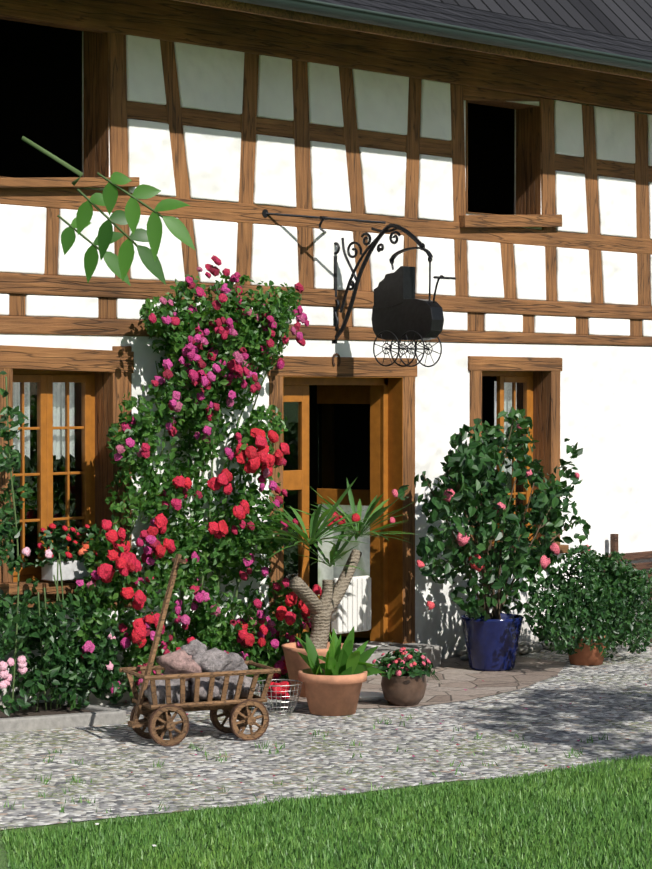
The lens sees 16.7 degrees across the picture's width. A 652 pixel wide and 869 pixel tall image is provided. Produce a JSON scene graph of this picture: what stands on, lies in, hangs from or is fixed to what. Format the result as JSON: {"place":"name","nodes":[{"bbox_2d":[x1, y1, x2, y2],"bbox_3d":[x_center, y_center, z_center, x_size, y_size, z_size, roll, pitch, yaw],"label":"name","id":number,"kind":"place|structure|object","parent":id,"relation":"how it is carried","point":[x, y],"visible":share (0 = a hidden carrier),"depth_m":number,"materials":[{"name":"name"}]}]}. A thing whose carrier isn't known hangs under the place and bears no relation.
{"place":"outdoors","nodes":[
{"label":"outdoors","id":0,"kind":"place"},
{"bbox_2d":[0,702,94,717],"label":"bed soil","id":1,"kind":"structure","parent":0,"point":[41,711],"depth_m":13.71,"materials":[{"name":"brown soil"}]},
{"bbox_2d":[0,371,127,715],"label":"rose bush leaves","id":2,"kind":"object","parent":1,"relation":"on","point":[71,680],"visible":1,"depth_m":13.64,"materials":[{"name":"green plant"}]},
{"bbox_2d":[0,377,115,710],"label":"rose","id":3,"kind":"object","parent":2,"relation":"attached to","point":[56,585],"depth_m":13.56,"materials":[{"name":"plant"}]},
{"bbox_2d":[21,136,195,285],"bbox_3d":[-0.547,-0.572,5.681,0.511,0.375,0.384,1,2,44],"label":"walnut","id":4,"kind":"object","parent":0,"point":[119,265],"depth_m":5.69,"materials":[{"name":"green plant"}]},
{"bbox_2d":[117,346,277,702],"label":"rose stems","id":5,"kind":"object","parent":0,"point":[202,577],"visible":0.15,"depth_m":14.77,"materials":[{"name":"brown plant"}]},
{"bbox_2d":[0,346,559,643],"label":"window jambs","id":6,"kind":"structure","parent":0,"point":[122,384],"depth_m":16.40,"materials":[{"name":"brown wood"}]},
{"bbox_2d":[0,334,651,707],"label":"house wall","id":7,"kind":"structure","parent":0,"point":[606,408],"depth_m":16.87,"materials":[{"name":"white paint"}]},
{"bbox_2d":[262,209,432,343],"bbox_3d":[0.128,-1.097,15.311,1.013,0.922,0.746,1,2,44],"label":"iron sign bracket","id":8,"kind":"object","parent":7,"relation":"attached to","point":[369,249],"visible":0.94,"depth_m":15.61,"materials":[{"name":"black metal"}]},
{"bbox_2d":[372,266,443,339],"bbox_3d":[0.564,-0.907,15.366,0.570,0.513,0.130,1,2,44],"label":"baby carriage sign","id":9,"kind":"object","parent":8,"relation":"hanging from","point":[399,310],"visible":0.94,"depth_m":15.33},
{"bbox_2d":[373,275,455,366],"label":"pram wheels","id":10,"kind":"object","parent":8,"relation":"on","point":[399,346],"visible":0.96,"depth_m":15.33,"materials":[{"name":"black metal"}]},
{"bbox_2d":[0,86,651,254],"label":"timber rails","id":11,"kind":"object","parent":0,"point":[75,199],"visible":0.65,"depth_m":15.89,"materials":[{"name":"brown wood"}]},
{"bbox_2d":[0,272,651,345],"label":"old timber beams","id":12,"kind":"structure","parent":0,"point":[31,284],"depth_m":15.74,"materials":[{"name":"brown wood"}]},
{"bbox_2d":[0,753,651,868],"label":"lawn","id":13,"kind":"structure","parent":0,"point":[4,861],"depth_m":10.06,"materials":[{"name":"green plant"}]},
{"bbox_2d":[0,19,522,643],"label":"dark interior","id":14,"kind":"object","parent":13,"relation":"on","point":[40,85],"visible":0.04,"depth_m":16.01,"materials":[{"name":"black"}]},
{"bbox_2d":[13,381,516,474],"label":"lace curtains","id":15,"kind":"object","parent":14,"relation":"attached to","point":[59,401],"visible":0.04,"depth_m":14.40,"materials":[{"name":"white fabric"}]},
{"bbox_2d":[13,369,532,641],"bbox_3d":[-0.467,0.536,16.100,0.794,2.026,5.362,1,2,44],"label":"joinery","id":16,"kind":"object","parent":14,"relation":"on","point":[373,392],"visible":0.38,"depth_m":15.88,"materials":[{"name":"paint"}]},
{"bbox_2d":[13,382,524,607],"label":"glass panes","id":17,"kind":"object","parent":16,"relation":"on","point":[54,402],"visible":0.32,"depth_m":14.37,"materials":[{"name":"clear glass"}]},
{"bbox_2d":[0,18,551,582],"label":"window frames","id":18,"kind":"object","parent":14,"relation":"attached to","point":[96,128],"visible":0.29,"depth_m":14.49,"materials":[{"name":"brown wood"}]},
{"bbox_2d":[0,177,568,609],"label":"window lintels","id":19,"kind":"object","parent":14,"relation":"attached to","point":[47,358],"depth_m":14.49,"materials":[{"name":"brown wood"}]},
{"bbox_2d":[35,523,105,580],"bbox_3d":[-1.611,0.736,14.027,0.234,0.360,0.500,1,2,44],"label":"window box","id":20,"kind":"object","parent":19,"relation":"on","point":[56,536],"depth_m":13.96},
{"bbox_2d":[77,542,88,555],"bbox_3d":[-1.529,0.731,14.071,0.059,0.116,0.112,1,2,44],"label":"flower","id":21,"kind":"object","parent":20,"relation":"in","point":[83,550],"depth_m":14.05,"materials":[{"name":"orange plant"}]},
{"bbox_2d":[332,353,340,366],"bbox_3d":[0.073,-0.533,15.837,0.008,0.096,0.084,1,2,44],"label":"horseshoe","id":22,"kind":"object","parent":19,"relation":"attached to","point":[339,358],"visible":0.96,"depth_m":15.84,"materials":[{"name":"metal"}]},
{"bbox_2d":[0,0,651,113],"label":"board","id":23,"kind":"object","parent":14,"relation":"attached to","point":[192,24],"depth_m":15.77,"materials":[{"name":"brown wood"}]},
{"bbox_2d":[8,33,650,336],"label":"timber posts","id":24,"kind":"object","parent":14,"relation":"attached to","point":[118,135],"visible":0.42,"depth_m":15.98,"materials":[{"name":"brown wood"}]},
{"bbox_2d":[0,35,651,336],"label":"plaster panels","id":25,"kind":"object","parent":24,"relation":"attached to","point":[210,78],"visible":0.69,"depth_m":15.77,"materials":[{"name":"white paint"}]},
{"bbox_2d":[283,376,402,642],"bbox_3d":[0.045,0.568,16.025,0.245,1.967,1.243,1,2,44],"label":"door reveal lining","id":26,"kind":"object","parent":14,"relation":"attached to","point":[395,481],"depth_m":16.43,"materials":[{"name":"brown wood"}]},
{"bbox_2d":[331,575,370,633],"bbox_3d":[0.182,1.221,15.924,0.080,0.400,0.352,1,2,44],"label":"white radiator","id":27,"kind":"object","parent":26,"relation":"attached to","point":[351,610],"visible":0.79,"depth_m":15.89,"materials":[{"name":"white metal"}]},
{"bbox_2d":[318,504,369,595],"bbox_3d":[0.196,0.885,16.813,0.593,0.700,0.006,1,1,30],"label":"painted door pane","id":28,"kind":"object","parent":14,"relation":"attached to","point":[326,572],"visible":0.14,"depth_m":16.85,"materials":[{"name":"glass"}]},
{"bbox_2d":[173,0,651,80],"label":"roof edge","id":29,"kind":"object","parent":14,"relation":"attached to","point":[373,29],"depth_m":15.27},
{"bbox_2d":[233,0,651,72],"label":"gutter","id":30,"kind":"object","parent":29,"relation":"attached to","point":[338,11],"visible":1,"depth_m":15.37,"materials":[{"name":"grey metal"}]},
{"bbox_2d":[317,0,651,59],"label":"roof tiles","id":31,"kind":"object","parent":14,"relation":"on","point":[621,27],"visible":1,"depth_m":17.99,"materials":[{"name":"grey tile"}]},
{"bbox_2d":[0,634,651,829],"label":"gravel strip","id":32,"kind":"object","parent":13,"relation":"on","point":[618,712],"visible":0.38,"depth_m":12.58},
{"bbox_2d":[0,699,125,731],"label":"bed kerb","id":33,"kind":"structure","parent":32,"relation":"on","point":[100,715],"depth_m":13.40,"materials":[{"name":"concrete"}]},
{"bbox_2d":[72,271,310,697],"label":"rose climber leaves","id":34,"kind":"object","parent":32,"relation":"on","point":[251,336],"visible":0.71,"depth_m":14.49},
{"bbox_2d":[76,255,310,692],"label":"pink roses","id":35,"kind":"object","parent":34,"relation":"attached to","point":[190,350],"visible":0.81,"depth_m":14.43,"materials":[{"name":"pink plant"}]},
{"bbox_2d":[97,428,309,677],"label":"red roses","id":36,"kind":"object","parent":34,"relation":"attached to","point":[126,562],"visible":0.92,"depth_m":14.40,"materials":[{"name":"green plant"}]},
{"bbox_2d":[119,554,280,744],"bbox_3d":[-0.741,1.233,12.928,0.440,1.083,0.850,3,3,65],"label":"hand cart","id":37,"kind":"object","parent":32,"relation":"on","point":[162,720],"visible":0.81,"depth_m":12.82,"materials":[{"name":"brown wood"}]},
{"bbox_2d":[138,639,258,704],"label":"rocks","id":38,"kind":"object","parent":37,"relation":"on","point":[195,656],"visible":0.77,"depth_m":12.85,"materials":[{"name":"grey stone"}]},
{"bbox_2d":[130,699,268,746],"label":"cart wheel rims","id":39,"kind":"object","parent":37,"relation":"attached to","point":[234,708],"visible":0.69,"depth_m":12.87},
{"bbox_2d":[256,680,301,714],"bbox_3d":[-0.298,1.658,13.966,0.296,0.191,0.303,1,2,44],"label":"wire basket","id":40,"kind":"object","parent":32,"relation":"on","point":[284,702],"visible":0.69,"depth_m":13.92,"materials":[{"name":"grey metal"}]},
{"bbox_2d":[266,681,290,699],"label":"basket flowers","id":41,"kind":"object","parent":40,"relation":"in","point":[278,695],"visible":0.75,"depth_m":13.94,"materials":[{"name":"red plant"}]},
{"bbox_2d":[257,679,302,686],"bbox_3d":[-0.298,1.563,13.964,0.308,0.008,0.308,1,2,44],"label":"basket rim","id":42,"kind":"object","parent":40,"relation":"attached to","point":[281,685],"visible":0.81,"depth_m":13.88,"materials":[{"name":"silver metal"}]},
{"bbox_2d":[3,714,647,825],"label":"grass tufts","id":43,"kind":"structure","parent":32,"relation":"on","point":[266,746],"depth_m":12.17,"materials":[{"name":"green plant"}]},
{"bbox_2d":[298,668,366,715],"bbox_3d":[0.042,1.623,13.983,0.440,0.260,0.440,1,2,44],"label":"terracotta pot","id":44,"kind":"object","parent":32,"relation":"on","point":[332,695],"visible":0.92,"depth_m":13.84,"materials":[{"name":"ceramic"}]},
{"bbox_2d":[294,627,384,675],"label":"plant leaves","id":45,"kind":"object","parent":44,"relation":"in","point":[338,660],"visible":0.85,"depth_m":13.96,"materials":[{"name":"green plant"}]},
{"bbox_2d":[122,676,650,794],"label":"grass tufts","id":46,"kind":"object","parent":32,"relation":"on","point":[349,749],"visible":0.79,"depth_m":12.48,"materials":[{"name":"green plant"}]},
{"bbox_2d":[287,656,565,708],"bbox_3d":[0.666,1.719,15.653,1.936,0.001,3.045,1,2,44],"label":"paving apron","id":47,"kind":"object","parent":32,"relation":"on","point":[456,676],"visible":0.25,"depth_m":15.47,"materials":[{"name":"beige stone"}]},
{"bbox_2d":[281,642,343,696],"bbox_3d":[-0.076,1.571,14.805,0.450,0.330,0.450,1,2,44],"label":"yucca pot","id":48,"kind":"object","parent":47,"relation":"on","point":[295,662],"visible":0.38,"depth_m":14.67,"materials":[{"name":"orange ceramic"}]},
{"bbox_2d":[238,477,419,648],"bbox_3d":[-0.037,0.879,14.920,1.078,1.224,1.597,1,2,44],"label":"yucca","id":49,"kind":"object","parent":48,"relation":"in","point":[357,529],"depth_m":14.85,"materials":[{"name":"green plant"}]},
{"bbox_2d":[358,692,383,701],"bbox_3d":[0.262,1.723,14.572,0.276,0.035,0.280,1,2,44],"label":"white dish","id":50,"kind":"object","parent":47,"relation":"on","point":[369,696],"visible":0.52,"depth_m":14.51,"materials":[{"name":"white ceramic"}]},
{"bbox_2d":[381,671,426,705],"bbox_3d":[0.503,1.645,14.344,0.300,0.200,0.300,1,2,44],"label":"flower bowl","id":51,"kind":"object","parent":47,"relation":"on","point":[406,690],"visible":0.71,"depth_m":14.23,"materials":[{"name":"brown ceramic"}]},
{"bbox_2d":[372,647,439,682],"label":"impatiens","id":52,"kind":"object","parent":51,"relation":"on","point":[420,670],"depth_m":14.25,"materials":[{"name":"plant"}]},
{"bbox_2d":[460,613,523,671],"bbox_3d":[1.209,1.516,16.163,0.470,0.385,0.470,1,2,44],"label":"blue pot","id":53,"kind":"object","parent":47,"relation":"on","point":[491,645],"visible":0.94,"depth_m":16.00,"materials":[{"name":"ceramic"}]},
{"bbox_2d":[390,407,590,620],"bbox_3d":[1.266,0.584,16.203,0.940,1.581,2.916,1,2,44],"label":"hibiscus","id":54,"kind":"object","parent":53,"relation":"on","point":[477,460],"depth_m":15.91,"materials":[{"name":"green plant"}]},
{"bbox_2d":[455,639,560,660],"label":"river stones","id":55,"kind":"object","parent":47,"relation":"on","point":[525,647],"visible":0.31,"depth_m":17.10,"materials":[{"name":"grey stone"}]},
{"bbox_2d":[568,632,605,665],"bbox_3d":[1.934,1.592,16.480,0.340,0.220,0.340,1,2,44],"label":"terracotta pot","id":56,"kind":"object","parent":32,"relation":"on","point":[585,656],"visible":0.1,"depth_m":16.36,"materials":[{"name":"orange ceramic"}]},
{"bbox_2d":[523,545,651,657],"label":"bush leaves","id":57,"kind":"object","parent":56,"relation":"in","point":[603,608],"visible":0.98,"depth_m":16.24,"materials":[{"name":"green plant"}]},
{"bbox_2d":[604,534,651,641],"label":"garden bench","id":58,"kind":"object","parent":32,"relation":"on","point":[633,555],"visible":0.15,"depth_m":18.31,"materials":[{"name":"brown wood"}]},
{"bbox_2d":[0,31,651,346],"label":"timber beams","id":59,"kind":"structure","parent":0,"point":[535,103],"depth_m":16.91,"materials":[{"name":"brown wood"}]},
{"bbox_2d":[281,643,440,681],"bbox_3d":[0.180,1.661,15.916,0.420,0.205,1.483,1,2,44],"label":"doorstep","id":60,"kind":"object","parent":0,"point":[433,654],"depth_m":16.20,"materials":[{"name":"grey stone"}]}
]}

